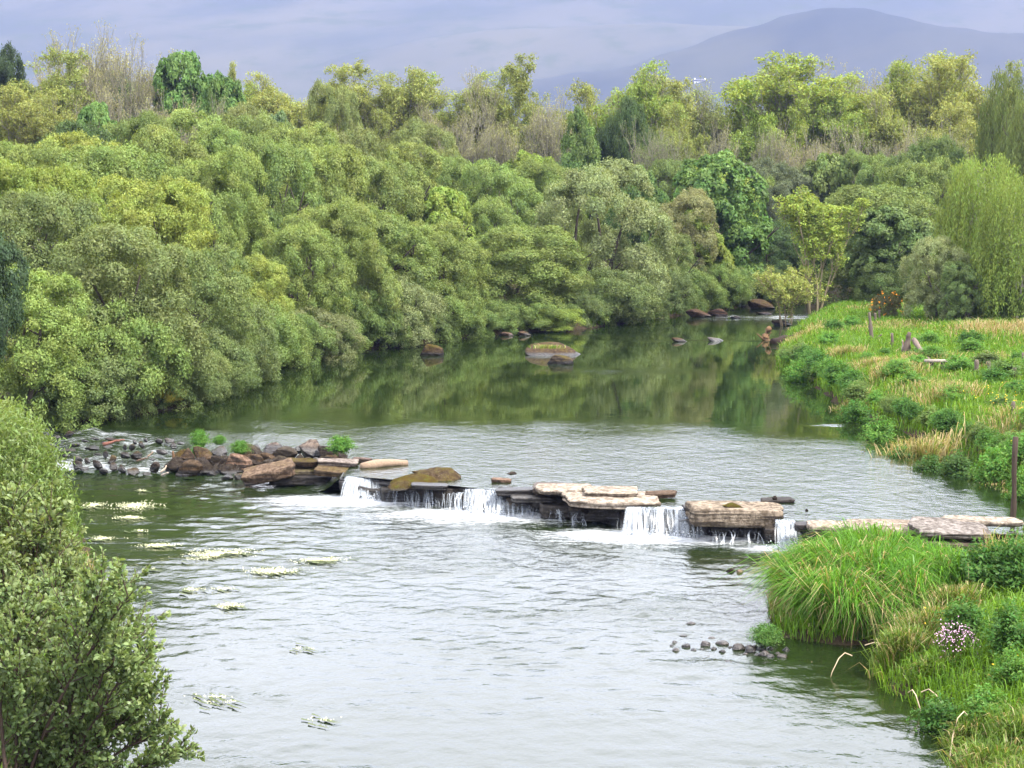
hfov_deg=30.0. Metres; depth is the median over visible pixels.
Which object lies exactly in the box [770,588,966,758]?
dead stems
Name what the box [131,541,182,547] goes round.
water crowfoot
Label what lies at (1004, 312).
willow shrub
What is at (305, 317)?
willow shrub
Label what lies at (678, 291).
willow shrub
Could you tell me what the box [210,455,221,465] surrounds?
stone
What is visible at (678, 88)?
ash tree
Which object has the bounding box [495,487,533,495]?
rock slab
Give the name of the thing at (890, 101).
ash tree
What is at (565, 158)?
willow tree
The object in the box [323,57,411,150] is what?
ash tree
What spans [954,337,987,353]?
fern clump
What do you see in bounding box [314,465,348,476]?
rock slab
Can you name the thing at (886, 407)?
fern clump
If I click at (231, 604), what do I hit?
water crowfoot
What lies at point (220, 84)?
sycamore tree
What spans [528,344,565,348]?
grass clump
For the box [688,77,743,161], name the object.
ash tree
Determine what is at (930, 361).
stile
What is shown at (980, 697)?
leafy bush
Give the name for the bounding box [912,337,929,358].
fallen rail
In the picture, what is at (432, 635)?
river
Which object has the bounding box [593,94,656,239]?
tree
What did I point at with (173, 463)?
stone
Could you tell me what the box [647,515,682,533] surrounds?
ledge block
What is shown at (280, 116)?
sycamore tree
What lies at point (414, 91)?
ash tree
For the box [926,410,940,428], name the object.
fern clump
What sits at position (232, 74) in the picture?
ash tree
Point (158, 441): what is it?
cobble
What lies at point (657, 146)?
ash tree
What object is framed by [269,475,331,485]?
rock slab
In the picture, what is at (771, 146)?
ash tree
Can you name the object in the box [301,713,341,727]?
water crowfoot
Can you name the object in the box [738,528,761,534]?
ledge block
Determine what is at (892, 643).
grass clump
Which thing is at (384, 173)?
willow tree
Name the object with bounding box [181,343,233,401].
willow shrub
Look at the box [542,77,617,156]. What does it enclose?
ash tree
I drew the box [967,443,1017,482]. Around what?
fern clump
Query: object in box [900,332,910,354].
broken stump
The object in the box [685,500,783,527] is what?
rock slab
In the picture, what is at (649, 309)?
willow shrub
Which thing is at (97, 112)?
sycamore tree
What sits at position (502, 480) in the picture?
rock slab
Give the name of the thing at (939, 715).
leafy bush
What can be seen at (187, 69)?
sycamore tree
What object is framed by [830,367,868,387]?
fern clump
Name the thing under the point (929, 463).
fern clump
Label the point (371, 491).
ledge block
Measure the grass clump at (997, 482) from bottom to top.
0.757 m
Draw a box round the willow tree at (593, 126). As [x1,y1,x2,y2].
[574,111,612,207]
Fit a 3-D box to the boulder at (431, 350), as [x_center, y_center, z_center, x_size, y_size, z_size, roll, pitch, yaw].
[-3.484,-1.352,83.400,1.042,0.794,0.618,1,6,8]
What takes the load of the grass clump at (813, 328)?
on the ground at (834, 640)
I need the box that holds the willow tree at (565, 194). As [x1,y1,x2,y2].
[516,156,678,305]
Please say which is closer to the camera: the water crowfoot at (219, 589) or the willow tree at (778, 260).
the water crowfoot at (219, 589)
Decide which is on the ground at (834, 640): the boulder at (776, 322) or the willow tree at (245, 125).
the willow tree at (245, 125)
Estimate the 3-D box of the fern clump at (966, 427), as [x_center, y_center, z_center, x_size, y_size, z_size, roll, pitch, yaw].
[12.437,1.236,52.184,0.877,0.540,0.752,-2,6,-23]
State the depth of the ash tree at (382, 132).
149.32 m
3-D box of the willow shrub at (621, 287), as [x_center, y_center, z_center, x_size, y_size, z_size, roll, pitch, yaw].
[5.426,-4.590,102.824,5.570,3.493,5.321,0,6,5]
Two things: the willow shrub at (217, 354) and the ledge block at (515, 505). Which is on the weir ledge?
the ledge block at (515, 505)
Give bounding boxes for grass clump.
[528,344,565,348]
[781,325,823,344]
[823,343,872,358]
[829,385,879,410]
[846,355,907,370]
[849,621,942,679]
[860,358,943,383]
[863,593,981,639]
[864,412,978,458]
[883,349,971,359]
[900,648,964,689]
[906,377,1011,409]
[913,593,939,611]
[917,577,996,607]
[928,715,1023,767]
[930,707,999,750]
[959,747,1023,767]
[974,698,1023,745]
[979,479,1008,485]
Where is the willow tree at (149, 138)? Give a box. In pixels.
[114,121,230,248]
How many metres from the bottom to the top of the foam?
0.174 m
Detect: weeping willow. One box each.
[923,151,1023,319]
[964,172,1023,318]
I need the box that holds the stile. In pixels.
[924,359,946,369]
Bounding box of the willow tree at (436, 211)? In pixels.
[404,185,479,282]
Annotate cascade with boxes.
[341,476,388,500]
[472,489,505,515]
[623,507,698,537]
[776,519,797,550]
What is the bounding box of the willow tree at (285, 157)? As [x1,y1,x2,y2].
[218,131,327,294]
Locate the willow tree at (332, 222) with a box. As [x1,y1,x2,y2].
[275,195,404,332]
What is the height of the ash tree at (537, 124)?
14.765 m
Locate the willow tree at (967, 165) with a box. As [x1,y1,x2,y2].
[935,158,986,225]
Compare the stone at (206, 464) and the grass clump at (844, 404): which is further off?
the grass clump at (844, 404)
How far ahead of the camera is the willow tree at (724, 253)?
116.20 m
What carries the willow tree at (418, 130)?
on the ground at (834, 640)
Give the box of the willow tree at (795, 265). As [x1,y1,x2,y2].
[776,225,849,276]
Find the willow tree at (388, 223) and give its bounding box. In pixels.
[327,204,443,295]
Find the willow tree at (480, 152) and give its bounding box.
[458,124,520,196]
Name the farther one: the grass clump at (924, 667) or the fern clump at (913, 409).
the fern clump at (913, 409)
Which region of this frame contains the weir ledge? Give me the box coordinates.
[340,472,1022,545]
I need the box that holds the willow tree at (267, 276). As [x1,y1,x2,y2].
[217,253,294,317]
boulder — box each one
[175,449,185,456]
[175,460,202,476]
[206,471,217,475]
[211,446,226,455]
[221,474,232,479]
[225,453,252,470]
[234,473,241,479]
[263,442,281,453]
[294,446,301,453]
[299,439,319,457]
[314,450,319,457]
[420,344,443,355]
[499,332,513,335]
[517,331,530,335]
[525,342,579,355]
[547,355,573,364]
[672,338,686,341]
[686,309,711,316]
[708,309,727,316]
[708,337,722,341]
[747,299,774,308]
[770,332,797,343]
[771,320,792,325]
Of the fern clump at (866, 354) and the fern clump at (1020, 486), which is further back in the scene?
the fern clump at (866, 354)
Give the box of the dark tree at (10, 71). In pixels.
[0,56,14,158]
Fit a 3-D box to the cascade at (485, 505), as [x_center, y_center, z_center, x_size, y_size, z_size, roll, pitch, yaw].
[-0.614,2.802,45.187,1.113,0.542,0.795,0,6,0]
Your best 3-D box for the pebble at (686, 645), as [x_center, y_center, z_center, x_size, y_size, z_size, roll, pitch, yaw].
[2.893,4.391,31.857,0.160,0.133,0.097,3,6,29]
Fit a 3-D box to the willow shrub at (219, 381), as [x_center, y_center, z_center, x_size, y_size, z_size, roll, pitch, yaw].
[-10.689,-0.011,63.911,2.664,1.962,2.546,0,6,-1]
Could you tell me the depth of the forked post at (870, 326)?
78.48 m
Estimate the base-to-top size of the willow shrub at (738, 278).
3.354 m
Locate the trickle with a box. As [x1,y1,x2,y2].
[455,492,462,514]
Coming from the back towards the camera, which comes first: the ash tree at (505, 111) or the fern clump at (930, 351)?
the ash tree at (505, 111)
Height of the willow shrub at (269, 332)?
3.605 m
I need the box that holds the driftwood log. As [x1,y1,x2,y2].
[359,459,407,468]
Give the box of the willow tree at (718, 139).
[669,112,744,178]
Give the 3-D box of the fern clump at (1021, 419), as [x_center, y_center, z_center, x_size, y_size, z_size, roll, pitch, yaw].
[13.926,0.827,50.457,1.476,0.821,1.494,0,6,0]
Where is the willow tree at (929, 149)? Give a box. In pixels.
[880,134,969,241]
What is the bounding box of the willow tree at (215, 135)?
[191,121,290,259]
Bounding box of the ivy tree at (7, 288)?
[0,232,32,363]
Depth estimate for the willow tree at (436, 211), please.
108.84 m
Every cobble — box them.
[64,431,73,437]
[72,461,82,469]
[73,456,82,461]
[80,467,88,470]
[84,458,90,464]
[85,445,98,450]
[93,460,102,469]
[99,468,107,473]
[103,451,108,457]
[108,455,116,463]
[109,462,117,470]
[118,465,125,473]
[120,452,129,458]
[127,468,139,475]
[129,444,134,450]
[130,451,141,459]
[139,442,144,448]
[150,461,159,472]
[155,438,162,443]
[156,449,167,454]
[164,438,174,443]
[170,442,176,448]
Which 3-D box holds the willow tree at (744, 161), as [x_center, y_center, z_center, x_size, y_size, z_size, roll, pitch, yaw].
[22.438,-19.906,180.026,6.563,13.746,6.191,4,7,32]
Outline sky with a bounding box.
[0,0,1023,128]
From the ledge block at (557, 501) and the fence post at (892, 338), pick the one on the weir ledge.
the ledge block at (557, 501)
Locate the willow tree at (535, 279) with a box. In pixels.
[464,223,597,314]
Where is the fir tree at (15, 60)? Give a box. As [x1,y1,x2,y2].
[0,40,26,157]
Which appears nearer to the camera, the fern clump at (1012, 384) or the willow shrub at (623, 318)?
the fern clump at (1012, 384)
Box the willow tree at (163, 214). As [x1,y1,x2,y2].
[79,172,229,316]
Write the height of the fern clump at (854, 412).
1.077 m
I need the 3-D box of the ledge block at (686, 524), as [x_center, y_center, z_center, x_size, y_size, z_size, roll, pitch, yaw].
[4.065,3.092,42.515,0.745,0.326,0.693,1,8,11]
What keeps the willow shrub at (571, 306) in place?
on the ground at (834, 640)
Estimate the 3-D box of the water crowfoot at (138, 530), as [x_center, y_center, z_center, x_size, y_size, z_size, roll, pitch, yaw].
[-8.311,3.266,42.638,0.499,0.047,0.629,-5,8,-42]
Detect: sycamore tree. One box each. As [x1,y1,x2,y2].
[77,100,122,140]
[152,50,222,145]
[195,70,246,119]
[258,109,295,132]
[490,150,554,213]
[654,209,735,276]
[671,149,778,286]
[707,172,762,260]
[787,152,852,239]
[839,204,936,299]
[921,152,957,205]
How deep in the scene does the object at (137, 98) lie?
182.76 m
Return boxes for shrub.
[0,262,101,429]
[0,351,129,434]
[0,393,93,620]
[0,396,44,485]
[0,460,108,646]
[0,546,204,767]
[15,348,146,424]
[48,298,193,416]
[85,364,162,416]
[135,364,208,410]
[146,383,186,403]
[175,356,232,403]
[179,321,262,396]
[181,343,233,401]
[183,300,283,383]
[196,353,260,402]
[202,323,254,385]
[216,304,271,380]
[219,312,281,381]
[234,295,302,366]
[244,302,303,365]
[267,308,314,367]
[285,311,328,365]
[291,321,339,364]
[292,305,368,360]
[311,316,372,359]
[316,304,363,353]
[317,287,387,351]
[346,285,412,349]
[354,273,449,347]
[363,290,426,345]
[402,303,435,338]
[417,311,460,341]
[427,278,487,341]
[444,307,498,337]
[464,300,519,337]
[485,298,526,333]
[504,296,571,331]
[517,305,586,331]
[518,299,579,330]
[552,284,618,325]
[562,287,605,328]
[563,267,661,324]
[580,266,632,324]
[617,297,655,323]
[631,275,662,320]
[637,265,697,315]
[648,283,667,315]
[653,294,671,319]
[654,263,710,312]
[682,266,728,311]
[688,261,715,310]
[705,260,752,309]
[706,263,737,309]
[724,266,756,307]
[734,281,755,306]
[738,270,771,299]
[753,266,781,304]
[769,269,803,302]
[851,259,928,303]
[897,235,984,319]
[934,260,989,320]
[987,278,1023,319]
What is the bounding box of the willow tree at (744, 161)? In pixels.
[725,106,764,162]
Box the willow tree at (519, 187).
[451,157,551,262]
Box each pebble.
[681,643,689,647]
[700,641,710,646]
[715,640,728,645]
[732,643,745,650]
[745,645,755,652]
[756,645,766,649]
[758,650,768,656]
[777,653,786,657]
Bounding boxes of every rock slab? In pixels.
[241,458,295,485]
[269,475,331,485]
[286,457,318,466]
[295,464,318,474]
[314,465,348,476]
[314,481,339,486]
[316,458,358,466]
[352,457,371,462]
[411,482,448,489]
[491,477,510,482]
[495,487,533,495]
[510,495,554,502]
[532,482,562,495]
[535,483,591,494]
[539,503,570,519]
[561,491,660,509]
[582,486,637,497]
[583,510,608,521]
[645,490,676,497]
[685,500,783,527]
[760,497,794,502]
[794,521,808,531]
[806,520,846,532]
[844,519,918,535]
[907,516,991,539]
[912,535,985,553]
[941,515,1023,526]
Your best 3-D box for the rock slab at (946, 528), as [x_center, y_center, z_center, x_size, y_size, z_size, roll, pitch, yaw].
[8.784,2.900,38.518,1.632,0.145,1.220,3,11,0]
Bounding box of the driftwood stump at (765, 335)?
[757,326,771,339]
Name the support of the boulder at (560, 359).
in the river at (651, 405)
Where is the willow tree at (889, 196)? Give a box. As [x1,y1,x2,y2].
[797,181,945,305]
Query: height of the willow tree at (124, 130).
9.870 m
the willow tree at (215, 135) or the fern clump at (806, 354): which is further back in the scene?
the willow tree at (215, 135)
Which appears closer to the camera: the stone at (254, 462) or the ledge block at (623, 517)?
the ledge block at (623, 517)
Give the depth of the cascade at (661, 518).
42.27 m
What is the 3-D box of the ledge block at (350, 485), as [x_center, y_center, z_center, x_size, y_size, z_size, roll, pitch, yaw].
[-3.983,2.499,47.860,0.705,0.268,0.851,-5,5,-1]
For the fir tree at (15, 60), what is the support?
on the ground at (834, 640)
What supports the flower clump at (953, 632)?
on the ground at (834, 640)
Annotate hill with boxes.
[309,23,1017,99]
[414,8,1023,161]
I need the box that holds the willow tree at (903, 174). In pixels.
[874,153,966,259]
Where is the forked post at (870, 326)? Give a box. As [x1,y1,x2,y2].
[868,312,881,338]
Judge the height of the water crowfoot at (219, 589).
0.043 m
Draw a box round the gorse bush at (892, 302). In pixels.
[866,291,903,316]
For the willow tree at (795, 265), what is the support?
on the ground at (834, 640)
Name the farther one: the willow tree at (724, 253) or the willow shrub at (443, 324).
the willow tree at (724, 253)
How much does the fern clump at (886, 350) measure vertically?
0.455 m
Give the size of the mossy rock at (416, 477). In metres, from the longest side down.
1.242 x 0.834 x 0.362 m
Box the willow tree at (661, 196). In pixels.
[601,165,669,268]
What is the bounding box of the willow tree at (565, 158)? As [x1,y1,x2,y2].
[533,153,606,231]
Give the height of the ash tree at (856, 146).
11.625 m
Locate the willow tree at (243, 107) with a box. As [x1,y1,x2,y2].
[226,99,274,125]
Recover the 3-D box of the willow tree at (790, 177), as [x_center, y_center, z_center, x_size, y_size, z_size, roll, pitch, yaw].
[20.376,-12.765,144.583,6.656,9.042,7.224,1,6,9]
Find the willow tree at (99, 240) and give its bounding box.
[34,218,218,403]
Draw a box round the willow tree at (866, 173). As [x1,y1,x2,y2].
[837,146,897,224]
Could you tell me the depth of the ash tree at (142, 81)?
149.67 m
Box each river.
[41,302,1023,534]
[56,469,956,767]
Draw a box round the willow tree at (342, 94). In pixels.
[306,78,363,177]
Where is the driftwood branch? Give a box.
[102,439,124,445]
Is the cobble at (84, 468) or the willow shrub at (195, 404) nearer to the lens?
the cobble at (84, 468)
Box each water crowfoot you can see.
[80,502,105,508]
[83,536,124,541]
[100,500,167,511]
[112,515,146,520]
[125,529,147,532]
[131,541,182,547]
[179,586,205,594]
[180,546,263,562]
[193,693,232,701]
[199,699,245,710]
[201,585,240,591]
[211,600,247,609]
[243,566,305,576]
[287,556,358,564]
[289,643,317,652]
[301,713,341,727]
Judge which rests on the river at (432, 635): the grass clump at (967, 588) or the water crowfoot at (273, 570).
the water crowfoot at (273, 570)
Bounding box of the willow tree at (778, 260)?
[735,218,801,274]
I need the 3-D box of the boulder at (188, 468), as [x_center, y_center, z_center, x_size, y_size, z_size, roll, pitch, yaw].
[-8.625,2.325,50.971,0.708,0.609,0.577,5,8,42]
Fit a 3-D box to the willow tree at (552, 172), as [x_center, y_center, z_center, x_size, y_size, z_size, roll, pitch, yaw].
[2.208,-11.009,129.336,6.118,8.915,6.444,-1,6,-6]
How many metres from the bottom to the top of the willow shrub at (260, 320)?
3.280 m
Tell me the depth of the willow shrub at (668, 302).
107.33 m
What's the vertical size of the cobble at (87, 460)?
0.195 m
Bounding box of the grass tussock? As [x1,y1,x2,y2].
[718,514,981,644]
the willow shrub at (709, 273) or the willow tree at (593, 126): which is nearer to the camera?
the willow shrub at (709, 273)
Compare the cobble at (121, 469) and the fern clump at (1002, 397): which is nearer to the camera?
the cobble at (121, 469)
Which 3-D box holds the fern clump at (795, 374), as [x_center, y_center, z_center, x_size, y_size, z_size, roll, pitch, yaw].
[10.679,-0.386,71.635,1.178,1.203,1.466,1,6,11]
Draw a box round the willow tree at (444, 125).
[423,113,459,156]
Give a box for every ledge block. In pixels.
[339,480,360,491]
[357,484,380,499]
[380,486,416,501]
[409,490,432,494]
[433,485,460,506]
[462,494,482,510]
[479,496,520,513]
[505,496,539,509]
[532,496,566,507]
[568,507,587,520]
[588,508,618,520]
[619,511,649,527]
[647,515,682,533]
[678,518,709,532]
[710,527,727,535]
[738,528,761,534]
[761,526,794,541]
[803,532,824,540]
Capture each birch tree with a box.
[559,104,611,257]
[969,61,1023,248]
[993,90,1023,283]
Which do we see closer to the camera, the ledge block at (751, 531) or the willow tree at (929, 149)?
the ledge block at (751, 531)
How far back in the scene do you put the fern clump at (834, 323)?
84.67 m
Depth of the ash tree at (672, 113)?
156.17 m
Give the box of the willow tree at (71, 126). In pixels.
[21,119,113,169]
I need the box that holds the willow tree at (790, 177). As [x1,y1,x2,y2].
[746,155,822,264]
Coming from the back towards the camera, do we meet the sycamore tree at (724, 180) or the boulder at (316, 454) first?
the sycamore tree at (724, 180)
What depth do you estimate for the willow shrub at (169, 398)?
61.99 m
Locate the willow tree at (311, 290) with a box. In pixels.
[249,217,357,326]
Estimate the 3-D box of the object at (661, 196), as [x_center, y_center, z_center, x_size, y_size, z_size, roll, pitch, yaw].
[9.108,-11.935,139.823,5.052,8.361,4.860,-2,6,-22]
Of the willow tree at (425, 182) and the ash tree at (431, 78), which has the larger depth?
the ash tree at (431, 78)
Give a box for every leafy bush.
[905,690,966,737]
[930,593,991,642]
[944,537,1013,593]
[955,679,1011,720]
[972,593,1023,658]
[980,528,1023,592]
[984,644,1023,693]
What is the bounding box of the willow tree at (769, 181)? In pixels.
[757,173,789,261]
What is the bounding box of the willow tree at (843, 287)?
[825,261,854,297]
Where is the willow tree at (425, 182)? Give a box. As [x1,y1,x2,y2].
[368,139,444,259]
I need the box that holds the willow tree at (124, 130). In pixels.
[95,109,179,183]
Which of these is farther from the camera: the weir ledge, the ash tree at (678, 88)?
the ash tree at (678, 88)
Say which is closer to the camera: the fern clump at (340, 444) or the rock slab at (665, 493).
the rock slab at (665, 493)
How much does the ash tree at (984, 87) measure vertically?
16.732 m
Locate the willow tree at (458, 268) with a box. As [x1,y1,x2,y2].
[392,219,493,324]
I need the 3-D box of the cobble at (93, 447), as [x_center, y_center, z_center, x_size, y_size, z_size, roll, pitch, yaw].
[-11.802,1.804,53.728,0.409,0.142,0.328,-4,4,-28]
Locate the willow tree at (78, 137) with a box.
[35,128,145,215]
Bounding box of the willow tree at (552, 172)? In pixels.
[501,155,591,266]
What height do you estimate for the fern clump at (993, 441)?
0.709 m
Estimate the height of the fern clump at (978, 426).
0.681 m
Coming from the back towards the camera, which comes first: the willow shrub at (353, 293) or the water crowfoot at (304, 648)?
the willow shrub at (353, 293)
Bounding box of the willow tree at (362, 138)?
[303,123,388,200]
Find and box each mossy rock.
[388,480,411,490]
[390,473,437,490]
[412,467,460,480]
[722,502,742,507]
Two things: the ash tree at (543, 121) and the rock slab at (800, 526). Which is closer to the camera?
the rock slab at (800, 526)
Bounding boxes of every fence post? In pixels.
[891,333,893,344]
[974,360,978,372]
[1011,401,1014,412]
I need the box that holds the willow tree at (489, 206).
[454,195,526,287]
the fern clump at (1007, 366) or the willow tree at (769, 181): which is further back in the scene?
the willow tree at (769, 181)
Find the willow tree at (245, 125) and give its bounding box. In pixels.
[212,109,296,252]
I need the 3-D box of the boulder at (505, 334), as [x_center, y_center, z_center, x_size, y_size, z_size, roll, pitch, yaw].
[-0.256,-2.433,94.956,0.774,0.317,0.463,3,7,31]
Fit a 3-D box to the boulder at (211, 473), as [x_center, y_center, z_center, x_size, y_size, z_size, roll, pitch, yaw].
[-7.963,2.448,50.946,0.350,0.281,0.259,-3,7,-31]
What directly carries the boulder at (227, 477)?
in the river at (651, 405)
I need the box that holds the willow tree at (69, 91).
[62,71,92,117]
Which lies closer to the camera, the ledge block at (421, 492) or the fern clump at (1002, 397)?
the ledge block at (421, 492)
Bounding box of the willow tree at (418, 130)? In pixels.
[383,115,460,205]
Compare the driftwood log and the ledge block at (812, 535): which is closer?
the ledge block at (812, 535)
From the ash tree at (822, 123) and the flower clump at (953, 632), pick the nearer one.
the flower clump at (953, 632)
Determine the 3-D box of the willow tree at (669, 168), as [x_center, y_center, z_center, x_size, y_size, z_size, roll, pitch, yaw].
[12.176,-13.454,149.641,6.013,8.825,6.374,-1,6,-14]
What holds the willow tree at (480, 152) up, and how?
on the ground at (834, 640)
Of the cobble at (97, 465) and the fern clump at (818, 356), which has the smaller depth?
the cobble at (97, 465)
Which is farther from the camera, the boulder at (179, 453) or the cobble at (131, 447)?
the cobble at (131, 447)
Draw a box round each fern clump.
[188,428,209,447]
[209,435,228,445]
[226,439,253,453]
[325,434,360,455]
[743,622,787,648]
[776,345,790,358]
[780,347,794,361]
[781,359,809,382]
[782,339,818,358]
[791,343,817,357]
[794,344,819,363]
[800,350,833,364]
[801,349,830,376]
[801,358,820,379]
[807,356,835,375]
[815,369,827,377]
[816,331,841,344]
[820,357,854,382]
[821,317,844,331]
[822,359,844,388]
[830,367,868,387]
[835,397,876,422]
[836,380,871,402]
[839,379,858,396]
[841,315,861,326]
[853,379,871,389]
[856,351,876,360]
[856,414,899,441]
[863,388,885,406]
[874,358,916,377]
[876,346,894,355]
[877,395,899,413]
[886,443,914,456]
[889,395,917,418]
[896,370,930,385]
[902,353,928,366]
[902,400,927,420]
[906,346,917,353]
[909,450,943,471]
[913,342,955,358]
[914,329,946,342]
[914,404,938,427]
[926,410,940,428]
[928,406,968,434]
[935,353,979,371]
[935,384,970,400]
[935,446,978,477]
[943,392,963,403]
[952,419,973,437]
[953,329,988,343]
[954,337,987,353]
[962,420,993,442]
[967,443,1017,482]
[969,350,1003,367]
[972,427,1002,452]
[976,365,1012,382]
[979,433,1004,451]
[984,358,1023,378]
[984,392,1018,406]
[987,430,1023,449]
[996,441,1011,458]
[997,378,1023,393]
[1000,430,1023,464]
[1001,462,1023,500]
[1010,349,1022,360]
[1012,381,1023,393]
[1015,403,1023,424]
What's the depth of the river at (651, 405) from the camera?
58.26 m
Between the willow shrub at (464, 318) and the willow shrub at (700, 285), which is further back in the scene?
the willow shrub at (700, 285)
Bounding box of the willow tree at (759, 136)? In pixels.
[745,111,803,165]
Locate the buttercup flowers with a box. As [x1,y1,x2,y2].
[863,348,1023,669]
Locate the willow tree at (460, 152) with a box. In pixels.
[433,124,492,196]
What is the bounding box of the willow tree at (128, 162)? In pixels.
[56,139,185,265]
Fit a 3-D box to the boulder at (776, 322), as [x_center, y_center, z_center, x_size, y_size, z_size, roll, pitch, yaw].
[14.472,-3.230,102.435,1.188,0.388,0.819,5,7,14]
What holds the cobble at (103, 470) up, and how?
in the river at (651, 405)
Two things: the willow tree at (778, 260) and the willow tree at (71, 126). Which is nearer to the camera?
the willow tree at (71, 126)
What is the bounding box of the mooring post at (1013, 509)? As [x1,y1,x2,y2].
[1010,437,1018,517]
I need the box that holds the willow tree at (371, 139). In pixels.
[343,121,375,149]
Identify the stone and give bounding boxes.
[164,456,183,471]
[180,448,194,459]
[193,446,211,457]
[193,457,212,475]
[201,454,210,460]
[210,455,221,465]
[213,455,228,472]
[217,464,236,474]
[218,456,227,465]
[235,465,242,472]
[240,443,261,453]
[242,448,251,458]
[250,454,263,461]
[250,459,263,465]
[259,453,274,459]
[262,459,273,463]
[272,446,297,457]
[272,455,286,461]
[318,446,347,457]
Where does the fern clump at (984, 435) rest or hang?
on the ground at (834, 640)
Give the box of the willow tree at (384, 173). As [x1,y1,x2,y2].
[326,154,425,272]
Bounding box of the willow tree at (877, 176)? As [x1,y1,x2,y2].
[869,162,887,187]
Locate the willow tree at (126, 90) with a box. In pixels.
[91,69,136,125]
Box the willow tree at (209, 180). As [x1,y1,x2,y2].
[159,143,284,304]
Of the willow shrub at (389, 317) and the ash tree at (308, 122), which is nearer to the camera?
the willow shrub at (389, 317)
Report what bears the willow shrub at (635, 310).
on the ground at (834, 640)
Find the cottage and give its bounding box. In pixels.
[693,78,705,82]
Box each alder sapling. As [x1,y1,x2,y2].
[751,264,827,325]
[772,184,873,316]
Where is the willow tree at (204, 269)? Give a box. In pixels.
[130,242,260,374]
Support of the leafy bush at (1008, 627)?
on the ground at (834, 640)
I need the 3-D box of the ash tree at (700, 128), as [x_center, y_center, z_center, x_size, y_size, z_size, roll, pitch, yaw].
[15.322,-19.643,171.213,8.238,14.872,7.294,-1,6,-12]
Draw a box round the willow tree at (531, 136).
[509,120,552,158]
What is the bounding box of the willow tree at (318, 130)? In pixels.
[244,120,344,238]
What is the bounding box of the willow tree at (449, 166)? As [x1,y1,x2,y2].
[412,154,486,226]
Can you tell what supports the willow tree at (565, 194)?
on the ground at (834, 640)
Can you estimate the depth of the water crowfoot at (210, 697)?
28.55 m
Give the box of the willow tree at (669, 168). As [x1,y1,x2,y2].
[633,157,682,261]
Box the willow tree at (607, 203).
[580,168,632,260]
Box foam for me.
[341,492,801,549]
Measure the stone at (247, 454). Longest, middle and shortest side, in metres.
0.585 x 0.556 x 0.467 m
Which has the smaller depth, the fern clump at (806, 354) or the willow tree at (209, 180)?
the fern clump at (806, 354)
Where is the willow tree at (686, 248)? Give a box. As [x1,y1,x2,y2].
[632,234,700,303]
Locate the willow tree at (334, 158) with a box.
[264,140,383,286]
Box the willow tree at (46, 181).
[0,156,107,291]
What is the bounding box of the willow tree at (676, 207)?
[650,185,722,284]
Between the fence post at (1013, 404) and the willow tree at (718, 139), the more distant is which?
the willow tree at (718, 139)
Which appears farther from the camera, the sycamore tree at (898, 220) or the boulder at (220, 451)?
the sycamore tree at (898, 220)
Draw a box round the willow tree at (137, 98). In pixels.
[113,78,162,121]
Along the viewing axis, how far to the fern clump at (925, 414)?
55.24 m
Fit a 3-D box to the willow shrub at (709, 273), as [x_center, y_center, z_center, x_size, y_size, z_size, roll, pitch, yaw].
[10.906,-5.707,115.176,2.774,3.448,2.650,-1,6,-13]
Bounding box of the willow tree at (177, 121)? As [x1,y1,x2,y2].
[144,105,230,180]
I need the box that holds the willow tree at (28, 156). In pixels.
[0,139,72,256]
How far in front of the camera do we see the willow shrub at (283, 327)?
73.73 m
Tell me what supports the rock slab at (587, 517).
on the weir ledge
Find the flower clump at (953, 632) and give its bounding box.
[931,616,978,663]
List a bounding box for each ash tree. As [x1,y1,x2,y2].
[0,83,58,148]
[3,44,97,145]
[27,24,130,117]
[28,87,77,140]
[67,17,138,118]
[72,73,132,127]
[85,32,190,124]
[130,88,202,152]
[192,92,226,121]
[228,60,253,113]
[242,71,323,127]
[242,81,297,111]
[287,81,343,130]
[290,104,342,147]
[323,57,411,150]
[340,80,423,150]
[348,65,454,144]
[370,108,400,160]
[398,71,439,155]
[415,99,443,157]
[426,70,514,165]
[437,106,492,163]
[454,67,520,189]
[464,52,538,163]
[470,111,526,210]
[478,64,550,158]
[513,87,578,164]
[518,86,603,163]
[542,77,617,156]
[586,58,687,163]
[605,72,699,242]
[616,73,697,161]
[620,116,708,188]
[647,100,711,185]
[657,83,733,154]
[687,120,744,164]
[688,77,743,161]
[711,50,872,161]
[724,78,778,187]
[743,113,797,179]
[755,68,802,162]
[759,98,810,168]
[768,123,843,181]
[783,73,869,164]
[789,94,872,158]
[810,118,892,183]
[814,54,908,166]
[843,87,931,168]
[860,48,976,148]
[865,55,923,176]
[876,57,983,107]
[882,125,920,157]
[900,96,980,168]
[900,115,977,170]
[903,49,1011,142]
[962,66,1018,146]
[969,59,1023,139]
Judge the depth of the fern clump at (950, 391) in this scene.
57.12 m
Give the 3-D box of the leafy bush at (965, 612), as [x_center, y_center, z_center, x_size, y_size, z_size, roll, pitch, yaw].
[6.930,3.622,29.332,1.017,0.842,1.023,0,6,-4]
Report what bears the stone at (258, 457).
on the river at (651, 405)
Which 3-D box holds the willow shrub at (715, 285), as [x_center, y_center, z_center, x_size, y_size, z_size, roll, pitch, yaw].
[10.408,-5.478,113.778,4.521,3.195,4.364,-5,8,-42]
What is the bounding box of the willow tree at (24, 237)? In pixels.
[0,186,123,344]
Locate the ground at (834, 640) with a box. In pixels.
[0,186,1023,767]
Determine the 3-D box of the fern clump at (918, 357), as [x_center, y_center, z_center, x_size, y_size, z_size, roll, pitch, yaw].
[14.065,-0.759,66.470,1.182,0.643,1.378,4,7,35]

